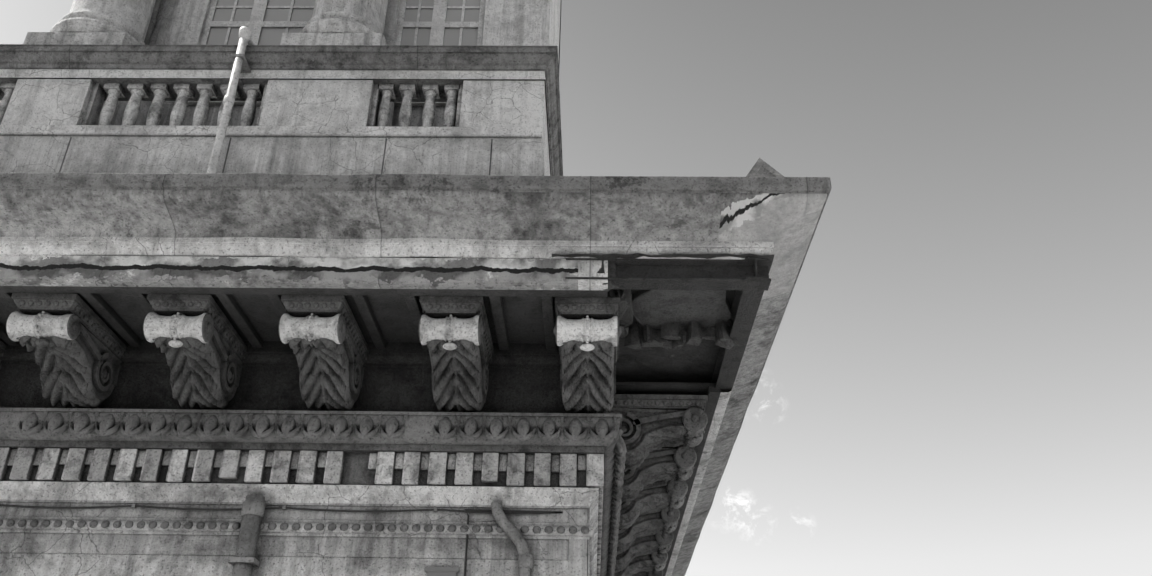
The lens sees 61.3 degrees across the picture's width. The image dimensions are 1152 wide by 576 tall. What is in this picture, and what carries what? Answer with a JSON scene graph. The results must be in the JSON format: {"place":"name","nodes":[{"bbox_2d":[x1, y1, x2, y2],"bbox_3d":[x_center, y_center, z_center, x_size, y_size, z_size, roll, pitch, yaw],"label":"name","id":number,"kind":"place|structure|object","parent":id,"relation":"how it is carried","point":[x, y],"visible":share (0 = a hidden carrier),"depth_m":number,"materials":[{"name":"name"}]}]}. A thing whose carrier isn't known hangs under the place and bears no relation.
{"place":"outdoors","nodes":[
{"label":"outdoors","id":0,"kind":"place"},
{"bbox_2d":[1,0,394,125],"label":"columns","id":1,"kind":"structure","parent":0,"point":[329,22],"depth_m":10.92,"materials":[{"name":"grey stone"}]},
{"bbox_2d":[0,339,596,413],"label":"wall","id":2,"kind":"structure","parent":0,"point":[524,377],"depth_m":7.82,"materials":[{"name":"grey stone"}]},
{"bbox_2d":[0,408,621,575],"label":"molding","id":3,"kind":"structure","parent":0,"point":[418,429],"depth_m":7.48,"materials":[{"name":"grey stone"}]},
{"bbox_2d":[424,567,458,575],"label":"utility box","id":4,"kind":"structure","parent":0,"point":[441,571],"depth_m":7.10,"materials":[{"name":"grey metal"}]},
{"bbox_2d":[0,0,1151,575],"label":"sky","id":5,"kind":"structure","parent":0,"point":[955,379],"materials":[{"name":"grey"}]},
{"bbox_2d":[568,509,589,575],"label":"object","id":6,"kind":"structure","parent":0,"point":[579,558],"depth_m":7.19,"materials":[{"name":"grey stone"}]},
{"bbox_2d":[614,552,667,575],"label":"console bracket","id":7,"kind":"object","parent":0,"point":[654,562],"visible":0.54,"depth_m":12.90,"materials":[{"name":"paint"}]},
{"bbox_2d":[615,531,673,570],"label":"console bracket","id":8,"kind":"object","parent":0,"point":[658,542],"visible":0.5,"depth_m":12.03,"materials":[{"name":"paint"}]},
{"bbox_2d":[632,570,662,575],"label":"console bracket","id":9,"kind":"object","parent":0,"point":[650,573],"visible":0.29,"depth_m":13.78,"materials":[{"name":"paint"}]},
{"bbox_2d":[617,507,679,551],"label":"console bracket","id":10,"kind":"object","parent":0,"point":[657,520],"visible":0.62,"depth_m":11.15,"materials":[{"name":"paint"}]},
{"bbox_2d":[597,394,707,469],"bbox_3d":[0.672,1.309,8.682,0.985,0.578,0.488,0,-29,1],"label":"console bracket","id":11,"kind":"object","parent":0,"point":[651,422],"visible":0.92,"depth_m":8.57,"materials":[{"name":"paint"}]},
{"bbox_2d":[619,479,687,528],"bbox_3d":[0.699,2.272,10.435,0.985,0.578,0.488,0,-29,1],"label":"console bracket","id":12,"kind":"object","parent":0,"point":[663,494],"visible":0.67,"depth_m":10.28,"materials":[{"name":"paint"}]},
{"bbox_2d":[621,444,696,501],"bbox_3d":[0.685,1.790,9.559,0.985,0.578,0.488,0,-29,1],"label":"console bracket","id":13,"kind":"object","parent":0,"point":[668,463],"visible":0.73,"depth_m":9.41,"materials":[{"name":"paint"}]},
{"bbox_3d":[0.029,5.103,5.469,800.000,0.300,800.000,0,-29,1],"label":"ground surface","id":14,"kind":"structure","parent":0,"visible":0},
{"bbox_2d":[0,481,598,575],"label":"wall","id":15,"kind":"structure","parent":14,"relation":"on","point":[27,549],"depth_m":7.29,"materials":[{"name":"grey stone"}]},
{"bbox_2d":[6,293,126,407],"bbox_3d":[-3.891,0.526,7.411,0.490,0.572,0.985,1,-29,0],"label":"console bracket","id":16,"kind":"object","parent":15,"relation":"attached to","point":[75,344],"visible":1,"depth_m":7.32,"materials":[{"name":"stone"}]},
{"bbox_2d":[143,294,247,409],"bbox_3d":[-2.897,0.532,7.392,0.477,0.571,0.985,1,-29,1],"label":"console bracket","id":17,"kind":"object","parent":15,"relation":"attached to","point":[198,340],"visible":1,"depth_m":7.29,"materials":[{"name":"stone"}]},
{"bbox_2d":[227,54,259,566],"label":"pipe holderbats","id":18,"kind":"object","parent":15,"relation":"attached to","point":[245,68],"visible":0.71,"depth_m":7.12,"materials":[{"name":"metal"}]},
{"bbox_2d":[232,494,265,575],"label":"drainpipe","id":19,"kind":"object","parent":15,"relation":"attached to","point":[253,510],"visible":1,"depth_m":7.17,"materials":[{"name":"grey metal"}]},
{"bbox_2d":[0,504,562,575],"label":"cable","id":20,"kind":"object","parent":15,"relation":"attached to","point":[467,511],"visible":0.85,"depth_m":7.35,"materials":[{"name":"grey plastic"}]},
{"bbox_2d":[131,504,437,511],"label":"cable clips","id":21,"kind":"object","parent":15,"relation":"attached to","point":[285,506],"visible":0.88,"depth_m":7.36,"materials":[{"name":"grey metal"}]},
{"bbox_2d":[0,519,588,533],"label":"astragal beads","id":22,"kind":"object","parent":15,"relation":"attached to","point":[297,526],"visible":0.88,"depth_m":7.26,"materials":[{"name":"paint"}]},
{"bbox_2d":[0,447,603,575],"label":"dentils","id":23,"kind":"object","parent":15,"relation":"attached to","point":[203,463],"visible":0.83,"depth_m":7.44,"materials":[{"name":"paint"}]},
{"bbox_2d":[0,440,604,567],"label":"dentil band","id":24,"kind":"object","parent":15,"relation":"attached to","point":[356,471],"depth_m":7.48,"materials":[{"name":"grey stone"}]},
{"bbox_2d":[18,411,616,441],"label":"egg-and-dart molding","id":25,"kind":"structure","parent":15,"relation":"attached to","point":[30,425],"depth_m":7.41,"materials":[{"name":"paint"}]},
{"bbox_2d":[278,295,368,410],"bbox_3d":[-1.912,0.539,7.373,0.475,0.570,0.985,0,-29,1],"label":"console bracket","id":26,"kind":"object","parent":15,"relation":"attached to","point":[322,336],"visible":1,"depth_m":7.25,"materials":[{"name":"stone"}]},
{"bbox_2d":[0,286,720,575],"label":"soffit","id":27,"kind":"structure","parent":15,"relation":"attached to","point":[523,312],"depth_m":7.42,"materials":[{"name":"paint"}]},
{"bbox_2d":[0,293,555,349],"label":"soffit coffer frames","id":28,"kind":"structure","parent":27,"relation":"attached to","point":[100,305],"depth_m":7.39,"materials":[{"name":"grey stone"}]},
{"bbox_2d":[0,255,731,575],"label":"molding","id":29,"kind":"structure","parent":27,"relation":"on","point":[295,272],"depth_m":6.95,"materials":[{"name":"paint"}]},
{"bbox_2d":[0,237,773,259],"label":"cornice fillets","id":30,"kind":"object","parent":29,"relation":"on","point":[345,248],"visible":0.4,"depth_m":6.98,"materials":[{"name":"grey stone"}]},
{"bbox_2d":[0,173,831,575],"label":"cornice","id":31,"kind":"structure","parent":29,"relation":"on","point":[274,181],"depth_m":6.79,"materials":[{"name":"grey stone"}]},
{"bbox_2d":[207,26,254,172],"bbox_3d":[-3.374,-1.174,9.559,0.123,3.010,0.767,-3,-29,8],"label":"pipe","id":32,"kind":"object","parent":31,"relation":"on","point":[245,33],"visible":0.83,"depth_m":9.52,"materials":[{"name":"metal"}]},
{"bbox_2d":[0,125,543,175],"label":"parapet base","id":33,"kind":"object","parent":31,"relation":"on","point":[346,150],"depth_m":9.51,"materials":[{"name":"grey stone"}]},
{"bbox_2d":[1,79,545,141],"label":"balustrade piers","id":34,"kind":"structure","parent":33,"relation":"on","point":[502,103],"depth_m":9.79,"materials":[{"name":"grey stone"}]},
{"bbox_2d":[0,69,551,175],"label":"balustrade fascia","id":35,"kind":"structure","parent":34,"relation":"on","point":[264,74],"depth_m":9.97,"materials":[{"name":"grey stone"}]},
{"bbox_2d":[59,137,492,174],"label":"panel joints","id":36,"kind":"object","parent":33,"relation":"in","point":[229,146],"visible":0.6,"depth_m":9.47,"materials":[{"name":"grey stone"}]},
{"bbox_2d":[543,101,549,175],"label":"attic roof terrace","id":37,"kind":"structure","parent":31,"relation":"on","point":[546,167],"depth_m":10.37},
{"bbox_2d":[0,83,462,126],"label":"balusters","id":38,"kind":"object","parent":37,"relation":"on","point":[383,95],"visible":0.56,"depth_m":9.94,"materials":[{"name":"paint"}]},
{"bbox_2d":[0,44,562,175],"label":"balustrade rail","id":39,"kind":"object","parent":37,"relation":"on","point":[302,57],"visible":0.46,"depth_m":10.00,"materials":[{"name":"grey stone"}]},
{"bbox_2d":[149,0,561,126],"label":"pavilion walls","id":40,"kind":"structure","parent":37,"relation":"on","point":[506,22],"depth_m":12.13,"materials":[{"name":"grey stone"}]},
{"bbox_2d":[144,0,161,44],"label":"down pipe","id":41,"kind":"object","parent":40,"relation":"attached to","point":[152,23],"visible":0.25,"depth_m":12.08,"materials":[{"name":"metal"}]},
{"bbox_2d":[172,0,485,106],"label":"window frames","id":42,"kind":"structure","parent":40,"relation":"attached to","point":[438,25],"depth_m":12.24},
{"bbox_2d":[207,0,480,45],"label":"window glass","id":43,"kind":"object","parent":42,"relation":"in","point":[269,36],"visible":0.22,"depth_m":12.32,"materials":[{"name":"grey glass"}]},
{"bbox_2d":[746,158,783,176],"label":"roof gable","id":44,"kind":"structure","parent":31,"relation":"on","point":[756,167],"depth_m":7.22,"materials":[{"name":"grey stone"}]},
{"bbox_2d":[754,166,775,176],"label":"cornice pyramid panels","id":45,"kind":"object","parent":44,"relation":"attached to","point":[763,172],"visible":0.12,"depth_m":7.15,"materials":[{"name":"grey stone"}]},
{"bbox_2d":[565,257,770,391],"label":"corner steel joists","id":46,"kind":"object","parent":27,"relation":"on","point":[748,279],"visible":0.75,"depth_m":6.97,"materials":[{"name":"grey metal"}]},
{"bbox_2d":[552,253,774,382],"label":"exposed slab","id":47,"kind":"structure","parent":46,"relation":"on","point":[687,363],"depth_m":8.45,"materials":[{"name":"concrete"}]},
{"bbox_2d":[597,260,738,349],"bbox_3d":[0.683,0.219,7.522,1.216,0.242,1.442,0,-29,1],"label":"broken plaster","id":48,"kind":"object","parent":46,"relation":"attached to","point":[672,319],"visible":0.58,"depth_m":7.60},
{"bbox_2d":[418,296,493,411],"bbox_3d":[-0.902,0.548,7.353,0.475,0.573,0.985,0,-29,1],"label":"console bracket","id":49,"kind":"object","parent":15,"relation":"attached to","point":[455,335],"visible":1,"depth_m":7.17,"materials":[{"name":"stone"}]},
{"bbox_2d":[491,501,533,575],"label":"pipe","id":50,"kind":"object","parent":15,"relation":"attached to","point":[525,556],"visible":0.96,"depth_m":7.16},
{"bbox_2d":[553,297,620,412],"bbox_3d":[0.090,0.554,7.334,0.492,0.569,0.985,0,-29,2],"label":"console bracket","id":51,"kind":"object","parent":15,"relation":"attached to","point":[587,332],"visible":1,"depth_m":7.10,"materials":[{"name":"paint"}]},
{"bbox_2d":[606,428,626,575],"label":"decorative molding","id":52,"kind":"structure","parent":15,"relation":"attached to","point":[620,450],"depth_m":8.84,"materials":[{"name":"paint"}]}
]}

